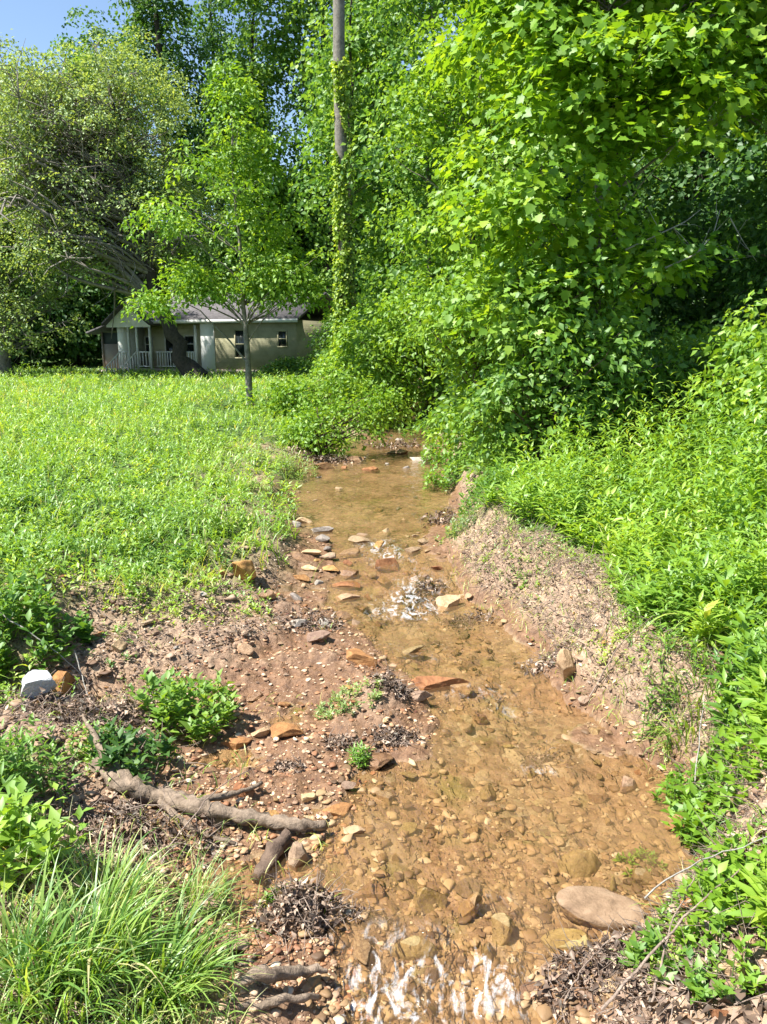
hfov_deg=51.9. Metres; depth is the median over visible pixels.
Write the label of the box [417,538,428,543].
rock
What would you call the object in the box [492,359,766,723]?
tall weeds
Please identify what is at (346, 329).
bush
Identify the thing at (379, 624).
rock
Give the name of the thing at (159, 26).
tall tree
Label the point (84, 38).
tall tree
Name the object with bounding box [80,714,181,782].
leafy weed
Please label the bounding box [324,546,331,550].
rock
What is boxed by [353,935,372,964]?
rock
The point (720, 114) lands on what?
bare branch
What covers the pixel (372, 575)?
rock
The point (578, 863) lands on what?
rock
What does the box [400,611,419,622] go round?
rock
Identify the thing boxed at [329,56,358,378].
climbing vine
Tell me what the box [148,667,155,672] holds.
rock
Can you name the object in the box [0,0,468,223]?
sky
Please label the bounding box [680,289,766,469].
shrub
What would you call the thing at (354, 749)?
seedling
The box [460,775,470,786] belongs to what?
rock
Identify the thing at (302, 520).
rock
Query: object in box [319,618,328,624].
rock
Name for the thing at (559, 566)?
dry stems
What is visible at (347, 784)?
rock
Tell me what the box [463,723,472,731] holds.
rock
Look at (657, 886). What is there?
dead branch
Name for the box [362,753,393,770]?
rock
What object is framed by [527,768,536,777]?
rock
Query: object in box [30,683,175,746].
debris clump
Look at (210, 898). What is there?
rock
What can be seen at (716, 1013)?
rock
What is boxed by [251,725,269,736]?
rock
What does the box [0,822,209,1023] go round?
grass tuft
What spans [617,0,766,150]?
maple tree
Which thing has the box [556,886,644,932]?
rock
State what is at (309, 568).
rock
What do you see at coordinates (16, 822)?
leafy weed
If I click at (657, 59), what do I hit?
maple tree
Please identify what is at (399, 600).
rock
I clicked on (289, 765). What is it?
debris clump
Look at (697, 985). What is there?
leafy weed
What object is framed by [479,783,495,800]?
rock
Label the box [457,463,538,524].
leafy weed
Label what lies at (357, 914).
debris clump
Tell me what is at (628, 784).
rock
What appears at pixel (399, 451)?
rock
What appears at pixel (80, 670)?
dead branch
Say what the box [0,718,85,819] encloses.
leafy weed
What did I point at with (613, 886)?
rock
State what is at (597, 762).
rock
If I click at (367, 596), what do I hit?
rock
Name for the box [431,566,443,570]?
rock
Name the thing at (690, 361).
bush
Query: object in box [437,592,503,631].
debris clump
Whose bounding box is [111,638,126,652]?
rock
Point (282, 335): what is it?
window
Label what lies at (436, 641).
rock
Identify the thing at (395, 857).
rock
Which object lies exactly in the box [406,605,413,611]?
rock
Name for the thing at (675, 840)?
rock
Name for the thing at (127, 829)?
rock
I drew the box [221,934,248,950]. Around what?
rock
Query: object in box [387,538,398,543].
rock
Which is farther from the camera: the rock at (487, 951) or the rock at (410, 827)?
the rock at (410, 827)
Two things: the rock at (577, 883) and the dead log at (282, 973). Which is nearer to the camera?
the dead log at (282, 973)
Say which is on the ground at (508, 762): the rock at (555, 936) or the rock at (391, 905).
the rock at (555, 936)
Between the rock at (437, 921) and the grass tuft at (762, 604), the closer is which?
the rock at (437, 921)
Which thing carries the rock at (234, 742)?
on the ground at (508, 762)
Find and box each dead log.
[232,963,327,987]
[237,992,321,1012]
[250,828,291,884]
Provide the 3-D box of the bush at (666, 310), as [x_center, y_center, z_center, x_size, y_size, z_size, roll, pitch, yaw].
[4.574,-3.997,15.569,4.429,4.639,3.215,0,12,0]
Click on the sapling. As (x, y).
(272, 292)
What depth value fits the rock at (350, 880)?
3.35 m
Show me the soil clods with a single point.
(92, 792)
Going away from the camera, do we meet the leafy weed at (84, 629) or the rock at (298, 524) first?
the leafy weed at (84, 629)
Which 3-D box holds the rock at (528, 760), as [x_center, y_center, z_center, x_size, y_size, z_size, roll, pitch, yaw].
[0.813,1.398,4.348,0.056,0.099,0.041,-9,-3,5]
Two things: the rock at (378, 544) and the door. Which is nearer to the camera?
the rock at (378, 544)
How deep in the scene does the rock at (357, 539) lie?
8.18 m
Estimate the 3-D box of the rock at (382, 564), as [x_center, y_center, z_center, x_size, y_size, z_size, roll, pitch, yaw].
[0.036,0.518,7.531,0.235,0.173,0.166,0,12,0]
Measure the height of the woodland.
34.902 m
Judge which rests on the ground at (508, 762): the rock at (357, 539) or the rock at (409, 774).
the rock at (409, 774)
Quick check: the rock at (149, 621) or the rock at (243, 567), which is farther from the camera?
the rock at (243, 567)
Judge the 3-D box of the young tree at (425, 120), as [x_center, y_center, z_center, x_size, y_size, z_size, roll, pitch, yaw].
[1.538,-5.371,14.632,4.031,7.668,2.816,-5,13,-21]
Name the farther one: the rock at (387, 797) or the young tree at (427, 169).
the young tree at (427, 169)
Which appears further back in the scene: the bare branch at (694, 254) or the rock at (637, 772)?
the bare branch at (694, 254)
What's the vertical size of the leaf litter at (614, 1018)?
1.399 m
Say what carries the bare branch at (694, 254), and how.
attached to the maple tree at (657, 59)
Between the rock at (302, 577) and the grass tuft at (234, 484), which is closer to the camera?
the rock at (302, 577)
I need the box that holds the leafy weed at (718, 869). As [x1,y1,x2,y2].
[670,818,766,956]
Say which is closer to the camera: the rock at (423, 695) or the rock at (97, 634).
the rock at (423, 695)
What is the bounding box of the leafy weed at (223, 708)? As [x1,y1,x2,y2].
[127,666,242,744]
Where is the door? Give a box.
[164,335,175,367]
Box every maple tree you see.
[414,0,766,463]
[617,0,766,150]
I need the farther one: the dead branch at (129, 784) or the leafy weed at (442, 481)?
the leafy weed at (442, 481)
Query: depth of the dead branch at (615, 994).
2.59 m
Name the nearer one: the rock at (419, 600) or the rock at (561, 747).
the rock at (561, 747)
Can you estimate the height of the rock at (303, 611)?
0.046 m
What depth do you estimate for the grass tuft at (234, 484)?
9.93 m
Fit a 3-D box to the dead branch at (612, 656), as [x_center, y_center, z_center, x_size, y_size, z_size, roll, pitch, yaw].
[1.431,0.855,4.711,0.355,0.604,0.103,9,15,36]
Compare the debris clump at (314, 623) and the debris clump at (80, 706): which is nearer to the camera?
the debris clump at (80, 706)
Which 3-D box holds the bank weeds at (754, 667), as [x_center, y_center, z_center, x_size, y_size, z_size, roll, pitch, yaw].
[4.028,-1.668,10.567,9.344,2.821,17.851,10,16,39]
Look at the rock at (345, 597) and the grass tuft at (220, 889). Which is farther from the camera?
the rock at (345, 597)
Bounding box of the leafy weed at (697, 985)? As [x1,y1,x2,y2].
[649,899,766,1008]
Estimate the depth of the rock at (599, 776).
4.14 m
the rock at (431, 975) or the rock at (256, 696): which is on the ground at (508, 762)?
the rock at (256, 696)
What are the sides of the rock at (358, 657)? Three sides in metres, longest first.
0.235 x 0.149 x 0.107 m
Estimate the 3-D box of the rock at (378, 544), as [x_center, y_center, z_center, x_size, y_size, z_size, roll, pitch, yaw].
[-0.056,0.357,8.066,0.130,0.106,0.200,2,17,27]
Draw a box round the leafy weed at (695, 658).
[634,621,713,752]
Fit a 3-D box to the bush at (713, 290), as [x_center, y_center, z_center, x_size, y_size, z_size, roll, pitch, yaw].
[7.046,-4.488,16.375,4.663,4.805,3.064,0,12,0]
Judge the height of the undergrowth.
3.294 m
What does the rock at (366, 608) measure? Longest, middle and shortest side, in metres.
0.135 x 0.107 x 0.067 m
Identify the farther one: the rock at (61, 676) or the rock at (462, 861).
the rock at (61, 676)
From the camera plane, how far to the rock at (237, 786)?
3.79 m
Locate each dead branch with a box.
[0,612,87,681]
[74,650,87,694]
[79,714,327,844]
[167,754,278,848]
[561,943,603,1007]
[589,615,653,696]
[600,869,740,1010]
[644,836,766,898]
[649,873,695,1009]
[694,694,703,856]
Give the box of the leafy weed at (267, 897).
[257,886,279,907]
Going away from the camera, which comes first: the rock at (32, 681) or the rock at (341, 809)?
the rock at (341, 809)
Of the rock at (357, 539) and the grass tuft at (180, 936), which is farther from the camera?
the rock at (357, 539)
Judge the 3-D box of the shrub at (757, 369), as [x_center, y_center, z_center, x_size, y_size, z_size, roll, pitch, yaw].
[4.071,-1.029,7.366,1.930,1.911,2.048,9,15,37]
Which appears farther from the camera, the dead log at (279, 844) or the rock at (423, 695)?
the rock at (423, 695)
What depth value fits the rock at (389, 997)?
2.81 m
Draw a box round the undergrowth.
[439,309,765,434]
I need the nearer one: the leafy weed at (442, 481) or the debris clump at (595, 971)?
the debris clump at (595, 971)
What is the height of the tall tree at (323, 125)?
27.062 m
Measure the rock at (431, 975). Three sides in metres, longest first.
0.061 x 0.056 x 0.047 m
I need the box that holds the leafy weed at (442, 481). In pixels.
[421,429,499,494]
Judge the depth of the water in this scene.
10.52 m
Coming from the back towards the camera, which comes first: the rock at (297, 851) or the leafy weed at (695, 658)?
the leafy weed at (695, 658)
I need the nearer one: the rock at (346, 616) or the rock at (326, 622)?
the rock at (326, 622)
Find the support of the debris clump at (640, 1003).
on the ground at (508, 762)
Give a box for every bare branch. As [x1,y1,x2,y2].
[625,203,700,250]
[655,89,728,142]
[665,201,726,268]
[717,218,756,267]
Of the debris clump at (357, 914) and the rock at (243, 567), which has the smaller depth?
the debris clump at (357, 914)
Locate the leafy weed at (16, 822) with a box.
[0,775,92,893]
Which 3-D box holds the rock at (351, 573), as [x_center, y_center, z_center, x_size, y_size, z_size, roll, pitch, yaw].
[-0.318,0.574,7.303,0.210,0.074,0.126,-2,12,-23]
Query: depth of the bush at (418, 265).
23.17 m
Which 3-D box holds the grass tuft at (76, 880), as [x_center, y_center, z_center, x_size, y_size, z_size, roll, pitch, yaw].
[-1.037,1.347,2.984,0.585,0.321,0.526,-11,16,-41]
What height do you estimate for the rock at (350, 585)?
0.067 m
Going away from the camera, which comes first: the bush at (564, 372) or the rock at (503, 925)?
the rock at (503, 925)
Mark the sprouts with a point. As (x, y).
(176, 610)
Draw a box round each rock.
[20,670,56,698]
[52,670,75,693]
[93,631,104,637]
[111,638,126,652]
[122,821,136,833]
[140,619,154,625]
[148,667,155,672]
[178,893,220,913]
[214,818,230,825]
[219,567,227,576]
[220,736,252,749]
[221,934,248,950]
[232,560,255,581]
[233,782,254,797]
[236,643,253,654]
[236,833,241,839]
[246,691,263,700]
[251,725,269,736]
[258,589,275,599]
[266,810,278,815]
[270,722,303,737]
[278,702,290,706]
[287,841,308,871]
[289,592,301,600]
[291,619,308,626]
[292,521,301,527]
[293,574,309,580]
[296,517,312,523]
[301,549,320,554]
[301,565,317,570]
[301,609,309,614]
[301,792,316,802]
[306,630,330,642]
[311,526,333,532]
[313,462,334,470]
[314,580,323,584]
[315,534,330,542]
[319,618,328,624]
[320,552,335,559]
[322,565,339,570]
[322,802,352,817]
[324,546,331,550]
[329,581,360,588]
[334,593,360,601]
[336,610,351,619]
[337,569,358,578]
[338,456,364,463]
[339,547,359,557]
[341,781,355,788]
[341,825,365,835]
[342,877,355,883]
[343,560,352,565]
[346,648,377,667]
[348,535,371,544]
[352,619,364,627]
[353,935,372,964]
[355,879,384,900]
[356,533,369,537]
[356,606,368,612]
[362,466,379,471]
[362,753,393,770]
[364,593,371,600]
[367,572,376,577]
[372,540,384,550]
[375,557,398,570]
[375,621,381,627]
[376,790,393,805]
[377,576,390,587]
[378,528,389,537]
[382,992,398,1002]
[385,449,407,454]
[385,617,392,623]
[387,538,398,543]
[387,899,397,911]
[388,935,436,960]
[392,853,398,861]
[393,871,403,880]
[394,597,403,604]
[394,645,423,658]
[397,822,417,833]
[400,589,412,597]
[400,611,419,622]
[400,771,417,777]
[402,571,411,575]
[405,547,421,554]
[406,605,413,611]
[408,690,431,701]
[409,662,416,668]
[410,457,431,461]
[411,676,470,691]
[413,887,446,913]
[415,597,424,602]
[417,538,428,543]
[424,967,438,984]
[424,999,436,1014]
[425,824,434,828]
[430,640,439,643]
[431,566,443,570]
[431,918,441,924]
[436,595,460,612]
[436,837,444,843]
[441,618,451,625]
[449,683,471,698]
[451,648,458,656]
[453,877,481,897]
[457,892,482,918]
[459,630,467,639]
[459,856,465,865]
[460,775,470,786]
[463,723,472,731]
[463,825,477,833]
[465,592,472,598]
[472,714,488,724]
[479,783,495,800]
[480,942,495,962]
[483,675,501,688]
[485,842,496,849]
[491,912,514,945]
[498,705,504,713]
[502,744,513,747]
[512,981,536,999]
[525,756,533,767]
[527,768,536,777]
[540,928,591,952]
[547,811,554,821]
[556,649,575,680]
[556,743,571,751]
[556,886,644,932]
[557,849,599,877]
[573,881,581,885]
[578,695,589,705]
[587,794,608,803]
[588,728,600,734]
[593,759,600,764]
[596,773,602,779]
[605,816,610,825]
[610,876,616,891]
[620,775,637,793]
[622,762,632,765]
[631,867,653,885]
[634,769,641,775]
[639,1007,651,1021]
[643,774,652,780]
[664,824,678,833]
[670,836,681,846]
[680,895,692,907]
[682,849,696,862]
[709,1009,728,1017]
[717,960,745,976]
[739,934,756,946]
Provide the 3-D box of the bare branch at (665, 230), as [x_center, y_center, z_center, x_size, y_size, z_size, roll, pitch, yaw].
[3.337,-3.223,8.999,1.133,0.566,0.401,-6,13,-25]
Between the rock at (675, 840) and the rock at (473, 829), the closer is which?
the rock at (675, 840)
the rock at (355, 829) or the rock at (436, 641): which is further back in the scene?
the rock at (436, 641)
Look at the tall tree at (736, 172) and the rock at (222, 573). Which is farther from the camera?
the tall tree at (736, 172)
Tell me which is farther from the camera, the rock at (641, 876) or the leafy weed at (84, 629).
the leafy weed at (84, 629)
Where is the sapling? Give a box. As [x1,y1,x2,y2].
[118,55,344,408]
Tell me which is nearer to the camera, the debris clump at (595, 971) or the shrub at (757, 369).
the debris clump at (595, 971)
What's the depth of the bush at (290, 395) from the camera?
17.10 m
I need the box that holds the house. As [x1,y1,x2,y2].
[86,292,333,372]
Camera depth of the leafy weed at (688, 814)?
3.47 m
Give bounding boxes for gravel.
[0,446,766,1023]
[58,555,447,1021]
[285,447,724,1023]
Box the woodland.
[11,83,766,353]
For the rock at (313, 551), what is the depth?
7.57 m
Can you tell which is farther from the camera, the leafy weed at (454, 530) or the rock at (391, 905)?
the leafy weed at (454, 530)
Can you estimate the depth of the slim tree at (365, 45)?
26.77 m
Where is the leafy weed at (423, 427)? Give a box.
[400,398,458,440]
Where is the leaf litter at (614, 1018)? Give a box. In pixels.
[0,420,766,1023]
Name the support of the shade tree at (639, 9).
on the ground at (508, 762)
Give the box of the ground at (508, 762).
[0,350,766,1023]
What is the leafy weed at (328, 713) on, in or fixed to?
on the mud flat gravel at (304, 985)
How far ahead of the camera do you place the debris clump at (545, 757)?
4.35 m
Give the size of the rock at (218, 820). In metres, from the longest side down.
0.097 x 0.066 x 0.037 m
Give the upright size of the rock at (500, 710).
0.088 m
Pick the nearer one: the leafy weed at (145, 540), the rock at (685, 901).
the rock at (685, 901)
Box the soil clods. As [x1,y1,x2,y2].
[0,484,766,1010]
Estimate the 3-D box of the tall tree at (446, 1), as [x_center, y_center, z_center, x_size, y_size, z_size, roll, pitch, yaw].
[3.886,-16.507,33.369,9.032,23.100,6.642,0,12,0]
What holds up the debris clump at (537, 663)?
on the ground at (508, 762)
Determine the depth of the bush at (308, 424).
13.86 m
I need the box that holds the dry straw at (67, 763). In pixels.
[0,669,218,950]
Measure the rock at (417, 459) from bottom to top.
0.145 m
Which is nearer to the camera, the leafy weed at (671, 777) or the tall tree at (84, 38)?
the leafy weed at (671, 777)
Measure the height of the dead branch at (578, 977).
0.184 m
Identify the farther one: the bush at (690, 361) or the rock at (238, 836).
the bush at (690, 361)
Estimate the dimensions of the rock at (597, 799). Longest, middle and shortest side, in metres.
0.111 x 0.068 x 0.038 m
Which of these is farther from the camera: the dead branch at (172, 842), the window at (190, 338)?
the window at (190, 338)
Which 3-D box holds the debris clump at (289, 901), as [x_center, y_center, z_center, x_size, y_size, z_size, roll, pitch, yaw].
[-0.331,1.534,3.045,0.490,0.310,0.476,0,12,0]
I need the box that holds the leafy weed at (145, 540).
[104,524,192,575]
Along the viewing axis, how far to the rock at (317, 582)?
7.05 m
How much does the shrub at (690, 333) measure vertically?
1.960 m
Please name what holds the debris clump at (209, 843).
on the ground at (508, 762)
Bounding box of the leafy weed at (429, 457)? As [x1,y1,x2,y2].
[419,411,480,465]
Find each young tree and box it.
[339,0,513,420]
[354,0,569,376]
[418,0,638,337]
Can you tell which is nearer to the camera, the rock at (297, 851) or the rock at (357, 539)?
the rock at (297, 851)
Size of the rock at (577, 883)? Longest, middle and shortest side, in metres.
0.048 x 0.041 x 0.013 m
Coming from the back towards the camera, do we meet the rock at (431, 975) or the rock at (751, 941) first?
the rock at (431, 975)
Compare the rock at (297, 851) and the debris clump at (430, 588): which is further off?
the debris clump at (430, 588)
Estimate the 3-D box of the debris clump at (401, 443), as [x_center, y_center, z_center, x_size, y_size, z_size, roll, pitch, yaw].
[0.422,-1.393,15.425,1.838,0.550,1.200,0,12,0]
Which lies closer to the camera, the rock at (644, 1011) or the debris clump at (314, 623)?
the rock at (644, 1011)
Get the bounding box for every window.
[144,336,152,352]
[184,335,194,350]
[234,329,244,358]
[277,330,287,347]
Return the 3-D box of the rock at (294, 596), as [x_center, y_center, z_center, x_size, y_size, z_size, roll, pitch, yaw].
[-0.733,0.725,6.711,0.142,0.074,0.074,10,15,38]
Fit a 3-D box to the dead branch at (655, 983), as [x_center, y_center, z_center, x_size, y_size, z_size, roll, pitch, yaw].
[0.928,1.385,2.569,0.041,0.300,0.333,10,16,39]
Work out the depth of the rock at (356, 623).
6.23 m
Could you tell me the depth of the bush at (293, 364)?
37.44 m
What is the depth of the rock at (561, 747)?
4.40 m
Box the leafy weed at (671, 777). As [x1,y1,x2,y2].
[645,742,724,809]
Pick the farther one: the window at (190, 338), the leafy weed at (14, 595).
the window at (190, 338)
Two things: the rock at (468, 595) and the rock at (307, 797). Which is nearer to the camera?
the rock at (307, 797)
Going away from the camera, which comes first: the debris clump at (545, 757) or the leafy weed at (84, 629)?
the debris clump at (545, 757)
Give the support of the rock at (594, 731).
on the ground at (508, 762)
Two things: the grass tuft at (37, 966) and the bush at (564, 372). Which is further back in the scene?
the bush at (564, 372)
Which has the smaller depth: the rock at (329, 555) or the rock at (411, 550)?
the rock at (329, 555)
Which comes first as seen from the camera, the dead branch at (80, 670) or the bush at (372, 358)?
the dead branch at (80, 670)
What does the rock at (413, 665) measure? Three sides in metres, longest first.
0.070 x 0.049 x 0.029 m
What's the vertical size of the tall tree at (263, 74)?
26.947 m
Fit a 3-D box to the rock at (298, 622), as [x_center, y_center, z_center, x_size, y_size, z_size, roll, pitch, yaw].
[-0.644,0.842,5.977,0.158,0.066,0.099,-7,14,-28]
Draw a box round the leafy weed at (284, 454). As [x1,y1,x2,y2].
[248,443,319,476]
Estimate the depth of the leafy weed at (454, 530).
7.91 m
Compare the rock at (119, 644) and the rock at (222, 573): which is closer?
the rock at (119, 644)
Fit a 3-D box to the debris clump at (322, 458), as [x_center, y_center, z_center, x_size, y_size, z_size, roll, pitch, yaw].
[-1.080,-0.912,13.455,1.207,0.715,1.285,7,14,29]
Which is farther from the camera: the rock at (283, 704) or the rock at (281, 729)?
the rock at (283, 704)
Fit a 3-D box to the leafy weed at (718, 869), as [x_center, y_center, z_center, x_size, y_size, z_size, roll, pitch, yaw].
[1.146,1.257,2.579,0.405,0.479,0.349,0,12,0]
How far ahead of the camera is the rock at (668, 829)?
3.66 m
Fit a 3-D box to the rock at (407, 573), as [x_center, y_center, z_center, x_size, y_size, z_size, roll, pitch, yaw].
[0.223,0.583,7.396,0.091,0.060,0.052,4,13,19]
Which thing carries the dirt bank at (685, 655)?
on the ground at (508, 762)
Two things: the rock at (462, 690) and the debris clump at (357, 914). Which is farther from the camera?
the rock at (462, 690)
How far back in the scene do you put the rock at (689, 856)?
3.46 m
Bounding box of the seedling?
[346,740,375,767]
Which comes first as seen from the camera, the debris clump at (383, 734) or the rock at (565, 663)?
the debris clump at (383, 734)
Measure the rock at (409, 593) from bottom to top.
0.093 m
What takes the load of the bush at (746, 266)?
on the ground at (508, 762)
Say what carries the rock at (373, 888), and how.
on the ground at (508, 762)
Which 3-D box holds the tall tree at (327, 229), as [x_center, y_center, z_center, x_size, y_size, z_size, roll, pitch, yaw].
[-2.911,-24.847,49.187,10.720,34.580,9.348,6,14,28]
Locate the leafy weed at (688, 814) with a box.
[659,677,766,859]
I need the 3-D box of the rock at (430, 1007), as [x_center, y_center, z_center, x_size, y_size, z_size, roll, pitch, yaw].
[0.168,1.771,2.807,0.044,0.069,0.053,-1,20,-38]
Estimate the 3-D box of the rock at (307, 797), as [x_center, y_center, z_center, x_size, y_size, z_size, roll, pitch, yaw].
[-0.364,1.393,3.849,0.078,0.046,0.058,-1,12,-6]
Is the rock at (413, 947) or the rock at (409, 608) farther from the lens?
the rock at (409, 608)
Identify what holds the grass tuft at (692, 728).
on the ground at (508, 762)
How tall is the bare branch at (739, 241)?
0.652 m
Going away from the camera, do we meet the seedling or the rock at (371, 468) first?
the seedling
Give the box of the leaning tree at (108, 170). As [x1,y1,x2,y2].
[0,24,234,377]
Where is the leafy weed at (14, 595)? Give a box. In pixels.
[0,566,76,685]
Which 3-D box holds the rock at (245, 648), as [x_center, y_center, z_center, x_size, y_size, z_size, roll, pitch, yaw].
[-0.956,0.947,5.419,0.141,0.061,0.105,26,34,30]
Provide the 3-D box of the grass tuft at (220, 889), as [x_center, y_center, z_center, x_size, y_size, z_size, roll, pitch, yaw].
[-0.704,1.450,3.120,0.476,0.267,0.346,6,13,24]
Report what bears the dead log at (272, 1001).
on the mud flat gravel at (304, 985)
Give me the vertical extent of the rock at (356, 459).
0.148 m
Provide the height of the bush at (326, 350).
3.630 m
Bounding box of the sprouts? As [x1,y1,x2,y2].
[0,426,766,1006]
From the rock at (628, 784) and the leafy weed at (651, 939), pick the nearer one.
the leafy weed at (651, 939)
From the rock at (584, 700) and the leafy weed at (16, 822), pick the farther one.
the rock at (584, 700)
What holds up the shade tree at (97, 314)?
on the ground at (508, 762)
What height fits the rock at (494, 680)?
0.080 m
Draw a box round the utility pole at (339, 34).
[333,0,351,336]
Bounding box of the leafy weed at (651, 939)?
[617,916,694,982]
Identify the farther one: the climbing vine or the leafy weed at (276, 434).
the climbing vine
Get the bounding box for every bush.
[232,359,387,425]
[252,353,309,374]
[268,382,416,455]
[296,309,335,376]
[299,301,394,401]
[307,306,361,376]
[334,282,468,429]
[390,258,452,403]
[403,248,549,464]
[413,248,532,392]
[426,231,697,482]
[534,184,735,347]
[564,303,758,461]
[633,176,766,333]
[700,164,766,357]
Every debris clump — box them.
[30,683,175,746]
[64,786,234,875]
[233,854,360,965]
[268,745,306,774]
[270,599,355,634]
[287,439,368,466]
[317,721,370,758]
[342,895,403,927]
[362,432,442,449]
[362,717,430,752]
[364,657,421,701]
[401,565,454,600]
[417,484,475,527]
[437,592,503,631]
[513,629,577,682]
[517,740,568,769]
[517,914,689,1023]
[586,878,743,1023]
[602,882,766,1023]
[671,890,766,1023]
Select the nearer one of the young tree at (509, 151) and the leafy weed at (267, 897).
the leafy weed at (267, 897)
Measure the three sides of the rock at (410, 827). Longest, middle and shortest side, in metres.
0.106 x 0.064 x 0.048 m
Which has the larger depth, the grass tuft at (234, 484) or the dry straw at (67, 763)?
the grass tuft at (234, 484)
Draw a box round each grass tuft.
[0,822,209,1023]
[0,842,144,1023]
[0,881,150,1023]
[24,813,192,935]
[74,914,229,1023]
[100,862,274,1023]
[129,513,181,543]
[155,832,258,915]
[214,468,258,495]
[637,643,726,753]
[641,551,766,643]
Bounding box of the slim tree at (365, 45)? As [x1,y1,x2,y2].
[296,0,421,350]
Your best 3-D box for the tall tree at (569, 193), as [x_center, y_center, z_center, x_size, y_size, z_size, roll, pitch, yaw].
[7.789,-19.632,36.200,12.170,28.552,11.314,0,12,0]
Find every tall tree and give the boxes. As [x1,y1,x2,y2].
[5,38,106,236]
[47,5,160,341]
[103,0,246,297]
[160,0,284,248]
[175,0,319,294]
[247,0,386,307]
[283,0,461,379]
[369,0,566,261]
[496,70,634,238]
[592,107,766,322]
[672,120,766,312]
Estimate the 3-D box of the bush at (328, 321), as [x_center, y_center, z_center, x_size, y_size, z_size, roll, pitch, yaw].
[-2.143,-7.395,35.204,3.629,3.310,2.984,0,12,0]
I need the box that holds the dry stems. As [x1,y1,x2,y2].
[444,489,766,864]
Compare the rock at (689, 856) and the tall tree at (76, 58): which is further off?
the tall tree at (76, 58)
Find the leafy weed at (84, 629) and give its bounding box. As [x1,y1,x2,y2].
[26,597,100,661]
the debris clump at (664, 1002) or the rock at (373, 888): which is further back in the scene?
the rock at (373, 888)
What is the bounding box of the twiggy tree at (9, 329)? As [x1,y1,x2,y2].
[0,29,92,374]
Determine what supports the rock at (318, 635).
on the ground at (508, 762)
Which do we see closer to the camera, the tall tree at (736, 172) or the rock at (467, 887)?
the rock at (467, 887)
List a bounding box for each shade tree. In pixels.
[0,242,88,367]
[7,239,138,365]
[511,1,766,338]
[706,82,766,129]
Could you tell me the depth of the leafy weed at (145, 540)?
6.84 m
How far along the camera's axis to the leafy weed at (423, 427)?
16.62 m
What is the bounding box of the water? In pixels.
[259,401,649,1009]
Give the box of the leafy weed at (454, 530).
[433,498,482,543]
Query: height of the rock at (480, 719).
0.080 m
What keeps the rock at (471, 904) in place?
on the ground at (508, 762)
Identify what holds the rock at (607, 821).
on the ground at (508, 762)
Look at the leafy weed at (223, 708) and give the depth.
4.43 m
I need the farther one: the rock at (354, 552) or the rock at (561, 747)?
the rock at (354, 552)
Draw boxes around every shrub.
[647,318,763,422]
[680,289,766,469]
[705,324,766,484]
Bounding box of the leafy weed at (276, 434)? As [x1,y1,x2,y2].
[264,412,323,445]
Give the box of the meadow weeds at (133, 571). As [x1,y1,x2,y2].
[0,360,382,782]
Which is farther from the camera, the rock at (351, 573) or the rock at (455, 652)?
the rock at (351, 573)
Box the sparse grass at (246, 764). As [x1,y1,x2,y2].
[0,566,343,915]
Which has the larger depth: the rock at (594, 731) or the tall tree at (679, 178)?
the tall tree at (679, 178)
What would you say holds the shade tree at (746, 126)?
on the ground at (508, 762)
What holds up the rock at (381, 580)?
on the ground at (508, 762)
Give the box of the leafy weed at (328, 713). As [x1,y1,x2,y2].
[314,676,384,719]
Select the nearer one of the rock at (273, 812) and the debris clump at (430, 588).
the rock at (273, 812)
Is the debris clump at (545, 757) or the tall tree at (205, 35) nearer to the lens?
the debris clump at (545, 757)
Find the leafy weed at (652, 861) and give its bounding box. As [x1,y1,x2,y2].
[612,846,667,876]
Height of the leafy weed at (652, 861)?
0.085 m
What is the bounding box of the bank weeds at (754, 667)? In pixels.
[461,317,766,928]
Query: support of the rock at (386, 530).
on the ground at (508, 762)
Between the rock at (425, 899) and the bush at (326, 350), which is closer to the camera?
the rock at (425, 899)
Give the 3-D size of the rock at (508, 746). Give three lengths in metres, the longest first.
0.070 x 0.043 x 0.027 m
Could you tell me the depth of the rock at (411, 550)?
7.84 m
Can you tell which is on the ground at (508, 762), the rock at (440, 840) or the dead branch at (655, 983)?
the rock at (440, 840)
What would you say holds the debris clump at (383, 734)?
on the ground at (508, 762)
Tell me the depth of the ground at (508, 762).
4.78 m

